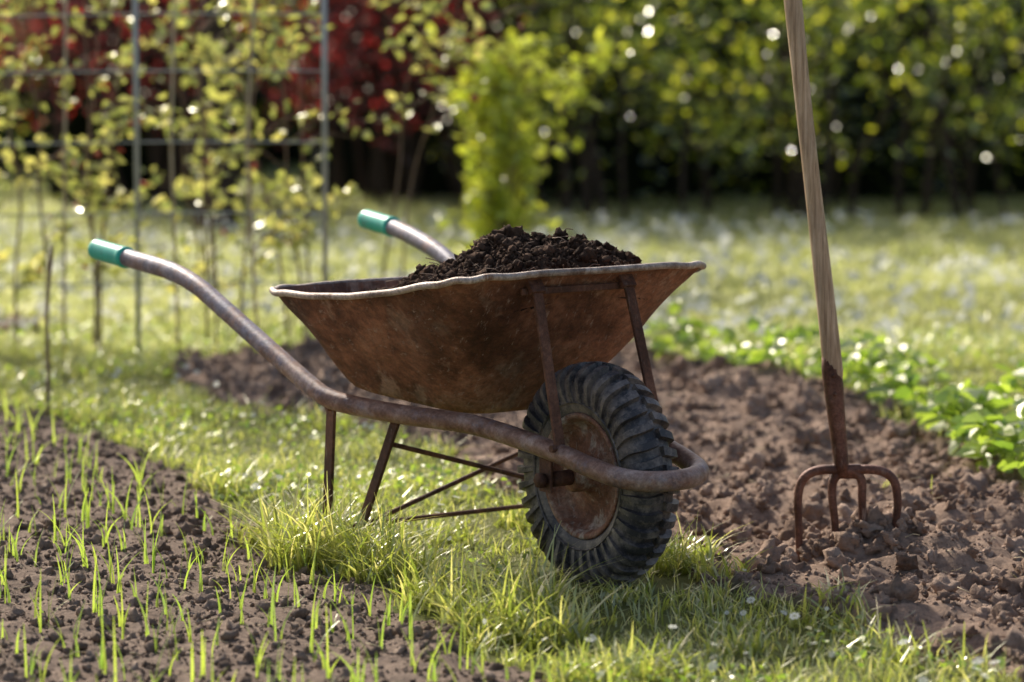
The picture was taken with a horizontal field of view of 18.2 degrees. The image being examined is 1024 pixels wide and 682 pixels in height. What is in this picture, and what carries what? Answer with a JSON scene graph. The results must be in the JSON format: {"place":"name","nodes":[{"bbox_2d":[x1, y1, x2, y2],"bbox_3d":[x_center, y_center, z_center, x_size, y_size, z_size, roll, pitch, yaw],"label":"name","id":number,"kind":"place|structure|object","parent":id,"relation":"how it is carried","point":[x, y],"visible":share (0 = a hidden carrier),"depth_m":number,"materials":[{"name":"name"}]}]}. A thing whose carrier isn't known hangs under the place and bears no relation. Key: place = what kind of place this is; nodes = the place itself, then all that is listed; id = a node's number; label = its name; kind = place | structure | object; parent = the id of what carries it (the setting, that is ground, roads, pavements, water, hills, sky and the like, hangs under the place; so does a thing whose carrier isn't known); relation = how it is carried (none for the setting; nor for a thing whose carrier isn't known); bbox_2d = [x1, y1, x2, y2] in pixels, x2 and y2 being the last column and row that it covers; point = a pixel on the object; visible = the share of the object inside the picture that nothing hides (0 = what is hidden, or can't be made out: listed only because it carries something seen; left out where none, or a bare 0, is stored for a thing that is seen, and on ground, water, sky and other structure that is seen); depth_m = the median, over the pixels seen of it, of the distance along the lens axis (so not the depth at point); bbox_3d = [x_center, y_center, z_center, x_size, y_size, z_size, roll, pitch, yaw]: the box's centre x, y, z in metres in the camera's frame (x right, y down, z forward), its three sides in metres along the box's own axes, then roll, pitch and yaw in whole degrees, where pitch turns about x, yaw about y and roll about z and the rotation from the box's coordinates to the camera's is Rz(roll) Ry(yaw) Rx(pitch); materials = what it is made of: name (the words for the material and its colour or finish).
{"place":"outdoors","nodes":[
{"label":"outdoors","id":0,"kind":"place"},
{"bbox_2d":[0,167,1023,681],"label":"ground","id":1,"kind":"structure","parent":0,"point":[948,561],"depth_m":6.19,"materials":[{"name":"brown soil"}]},
{"bbox_2d":[0,0,36,280],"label":"fruit bush","id":2,"kind":"object","parent":1,"relation":"on","point":[5,28],"visible":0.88,"depth_m":9.36,"materials":[{"name":"green plant"}]},
{"bbox_2d":[45,246,53,416],"bbox_3d":[-1.115,0.006,7.697,0.028,0.471,0.009,0,6,0],"label":"wooden stake","id":3,"kind":"object","parent":1,"relation":"on","point":[47,332],"visible":0.86,"depth_m":7.69,"materials":[{"name":"wood"}]},
{"bbox_2d":[62,0,67,354],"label":"bamboo stake","id":4,"kind":"object","parent":1,"relation":"on","point":[64,178],"visible":0.72,"depth_m":9.05,"materials":[{"name":"wood"}]},
{"bbox_2d":[0,0,145,345],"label":"fruit bush","id":5,"kind":"object","parent":1,"relation":"on","point":[31,273],"visible":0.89,"depth_m":9.21,"materials":[{"name":"green plant"}]},
{"bbox_2d":[26,0,170,352],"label":"fruit bush","id":6,"kind":"object","parent":1,"relation":"on","point":[94,183],"visible":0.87,"depth_m":9.08,"materials":[{"name":"green plant"}]},
{"bbox_2d":[0,0,312,182],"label":"shrub hedge","id":7,"kind":"object","parent":1,"relation":"on","point":[28,131],"visible":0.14,"depth_m":18.64,"materials":[{"name":"green plant"}]},
{"bbox_2d":[0,0,327,353],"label":"wire trellis","id":8,"kind":"object","parent":1,"relation":"on","point":[136,142],"visible":0.9,"depth_m":9.00,"materials":[{"name":"grey metal"}]},
{"bbox_2d":[0,0,330,210],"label":"purple shrub","id":9,"kind":"object","parent":1,"relation":"on","point":[151,155],"visible":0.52,"depth_m":15.18,"materials":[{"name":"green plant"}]},
{"bbox_2d":[170,0,179,348],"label":"bamboo stake","id":10,"kind":"object","parent":1,"relation":"on","point":[172,169],"visible":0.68,"depth_m":9.05,"materials":[{"name":"wood"}]},
{"bbox_2d":[114,0,274,312],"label":"fruit bush","id":11,"kind":"object","parent":1,"relation":"on","point":[181,184],"visible":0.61,"depth_m":10.18,"materials":[{"name":"green plant"}]},
{"bbox_2d":[195,0,240,231],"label":"garden tree","id":12,"kind":"object","parent":1,"relation":"on","point":[214,29],"visible":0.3,"depth_m":13.92,"materials":[{"name":"green plant"}]},
{"bbox_2d":[141,0,330,348],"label":"fruit bush","id":13,"kind":"object","parent":1,"relation":"on","point":[187,130],"visible":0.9,"depth_m":9.18,"materials":[{"name":"green plant"}]},
{"bbox_2d":[245,0,258,326],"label":"bamboo stake","id":14,"kind":"object","parent":1,"relation":"on","point":[247,162],"visible":0.72,"depth_m":9.05,"materials":[{"name":"wood"}]},
{"bbox_2d":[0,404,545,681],"bbox_3d":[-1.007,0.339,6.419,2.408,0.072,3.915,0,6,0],"label":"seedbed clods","id":15,"kind":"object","parent":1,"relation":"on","point":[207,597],"visible":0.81,"depth_m":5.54,"materials":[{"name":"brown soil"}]},
{"bbox_2d":[189,0,371,342],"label":"fruit bush","id":16,"kind":"object","parent":1,"relation":"on","point":[275,59],"visible":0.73,"depth_m":9.29,"materials":[{"name":"green plant"}]},
{"bbox_2d":[0,391,626,681],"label":"onion seedlings","id":17,"kind":"object","parent":1,"relation":"on","point":[102,662],"visible":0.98,"depth_m":5.39,"materials":[{"name":"green plant"}]},
{"bbox_2d":[88,210,708,586],"bbox_3d":[-0.143,0.098,6.152,0.706,0.590,1.573,-4,8,-35],"label":"wheelbarrow","id":18,"kind":"object","parent":1,"relation":"on","point":[600,451],"visible":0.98,"depth_m":5.73,"materials":[{"name":"rusty metal"},{"name":"rubber"}]},
{"bbox_2d":[370,224,644,313],"bbox_3d":[-0.040,-0.121,5.947,0.600,0.208,0.570,-4,8,-35],"label":"compost heap","id":19,"kind":"object","parent":18,"relation":"in","point":[508,248],"visible":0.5,"depth_m":5.79,"materials":[{"name":"soil"}]},
{"bbox_2d":[234,0,573,210],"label":"purple shrub","id":20,"kind":"object","parent":1,"relation":"on","point":[365,70],"visible":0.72,"depth_m":15.14,"materials":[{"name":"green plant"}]},
{"bbox_2d":[362,0,522,277],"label":"fruit bush","id":21,"kind":"object","parent":1,"relation":"on","point":[436,7],"visible":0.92,"depth_m":9.75,"materials":[{"name":"green plant"}]},
{"bbox_2d":[0,205,1023,681],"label":"daisies","id":22,"kind":"object","parent":1,"relation":"on","point":[722,235],"visible":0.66,"depth_m":10.93,"materials":[{"name":"white plant"}]},
{"bbox_2d":[0,368,1023,681],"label":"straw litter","id":23,"kind":"object","parent":1,"relation":"on","point":[424,624],"visible":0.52,"depth_m":5.83,"materials":[{"name":"beige plant"}]},
{"bbox_2d":[0,319,1023,681],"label":"clover leaves","id":24,"kind":"object","parent":1,"relation":"on","point":[490,491],"visible":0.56,"depth_m":7.49,"materials":[{"name":"green plant"}]},
{"bbox_2d":[427,23,630,254],"bbox_3d":[0.060,-0.631,11.236,0.686,0.973,0.407,-1,6,-12],"label":"leafy shrub","id":25,"kind":"object","parent":1,"relation":"on","point":[500,103],"visible":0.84,"depth_m":11.17,"materials":[{"name":"green plant"}]},
{"bbox_2d":[171,334,1023,681],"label":"soil clods","id":26,"kind":"object","parent":1,"relation":"on","point":[959,486],"visible":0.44,"depth_m":6.57,"materials":[{"name":"brown soil"}]},
{"bbox_2d":[643,318,663,341],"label":"strawberry plant","id":27,"kind":"object","parent":1,"relation":"on","point":[652,322],"visible":0.02,"depth_m":9.37,"materials":[{"name":"green plant"}]},
{"bbox_2d":[644,299,731,358],"bbox_3d":[0.479,-0.026,8.848,0.237,0.186,0.263,-3,7,-28],"label":"strawberry plant","id":28,"kind":"object","parent":1,"relation":"on","point":[680,327],"visible":0.86,"depth_m":8.79,"materials":[{"name":"green plant"}]},
{"bbox_2d":[411,0,1023,223],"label":"shrub hedge","id":29,"kind":"object","parent":1,"relation":"on","point":[923,100],"visible":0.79,"depth_m":15.08,"materials":[{"name":"green plant"}]},
{"bbox_2d":[699,327,792,367],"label":"strawberry plant","id":30,"kind":"object","parent":1,"relation":"on","point":[729,334],"visible":0.52,"depth_m":8.58,"materials":[{"name":"green plant"}]},
{"bbox_2d":[735,316,812,378],"bbox_3d":[0.696,0.016,8.391,0.219,0.172,0.255,0,6,0],"label":"strawberry plant","id":31,"kind":"object","parent":1,"relation":"on","point":[756,354],"visible":0.84,"depth_m":8.33,"materials":[{"name":"green plant"}]},
{"bbox_2d":[762,317,841,366],"bbox_3d":[0.795,0.005,8.787,0.268,0.173,0.273,0,6,0],"label":"strawberry plant","id":32,"kind":"object","parent":1,"relation":"on","point":[777,333],"visible":0.47,"depth_m":8.73,"materials":[{"name":"green plant"}]},
{"bbox_2d":[784,0,901,558],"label":"garden fork","id":33,"kind":"object","parent":1,"relation":"on","point":[841,467],"visible":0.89,"depth_m":5.95,"materials":[{"name":"brown wood"}]},
{"bbox_2d":[781,512,926,563],"bbox_3d":[0.623,0.381,6.005,0.322,0.114,0.168,0,6,0],"label":"soil mound","id":34,"kind":"object","parent":1,"relation":"on","point":[813,545],"visible":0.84,"depth_m":5.99,"materials":[{"name":"brown soil"}]},
{"bbox_2d":[807,328,905,385],"bbox_3d":[0.888,0.058,8.188,0.249,0.182,0.231,-4,8,-34],"label":"strawberry plant","id":35,"kind":"object","parent":1,"relation":"on","point":[875,358],"visible":0.47,"depth_m":8.20,"materials":[{"name":"green plant"}]},
{"bbox_2d":[840,331,920,407],"bbox_3d":[0.908,0.069,7.998,0.233,0.182,0.218,1,6,10],"label":"strawberry plant","id":36,"kind":"object","parent":1,"relation":"on","point":[909,379],"visible":0.74,"depth_m":8.01,"materials":[{"name":"green plant"}]},
{"bbox_2d":[848,336,947,388],"bbox_3d":[1.014,0.053,8.395,0.270,0.135,0.237,0,6,0],"label":"strawberry plant","id":37,"kind":"object","parent":1,"relation":"on","point":[919,357],"visible":0.48,"depth_m":8.38,"materials":[{"name":"green plant"}]},
{"bbox_2d":[865,371,963,409],"bbox_3d":[1.007,0.131,7.842,0.248,0.110,0.256,-3,7,-28],"label":"strawberry plant","id":38,"kind":"object","parent":1,"relation":"on","point":[905,395],"visible":0.48,"depth_m":7.82,"materials":[{"name":"green plant"}]},
{"bbox_2d":[911,379,1023,430],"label":"strawberry plant","id":39,"kind":"object","parent":1,"relation":"on","point":[949,402],"visible":0.65,"depth_m":7.32,"materials":[{"name":"green plant"}]},
{"bbox_2d":[918,383,1023,429],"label":"strawberry plant","id":40,"kind":"object","parent":1,"relation":"on","point":[1000,402],"visible":0.12,"depth_m":7.60,"materials":[{"name":"green plant"}]},
{"bbox_2d":[945,405,1022,460],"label":"strawberry plant","id":41,"kind":"object","parent":1,"relation":"on","point":[958,434],"visible":0.36,"depth_m":7.04,"materials":[{"name":"green plant"}]},
{"bbox_2d":[952,398,1023,471],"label":"strawberry plant","id":42,"kind":"object","parent":1,"relation":"on","point":[986,425],"visible":0.87,"depth_m":6.86,"materials":[{"name":"green plant"}]},
{"bbox_2d":[991,428,1023,477],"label":"strawberry plant","id":43,"kind":"object","parent":1,"relation":"on","point":[1008,463],"visible":1,"depth_m":6.73,"materials":[{"name":"green plant"}]},
{"bbox_2d":[993,355,1023,409],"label":"strawberry plant","id":44,"kind":"object","parent":1,"relation":"on","point":[1010,380],"visible":0.27,"depth_m":7.79,"materials":[{"name":"green plant"}]},
{"bbox_2d":[1007,360,1023,381],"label":"strawberry plant","id":45,"kind":"object","parent":1,"relation":"on","point":[1020,365],"visible":0.39,"depth_m":8.34,"materials":[{"name":"green plant"}]},
{"bbox_2d":[0,320,1023,681],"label":"grass path","id":46,"kind":"structure","parent":0,"point":[526,614],"depth_m":5.74,"materials":[{"name":"green plant"}]},
{"bbox_2d":[0,161,1023,357],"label":"lawn","id":47,"kind":"structure","parent":0,"point":[928,277],"depth_m":12.30,"materials":[{"name":"green plant"}]}
]}

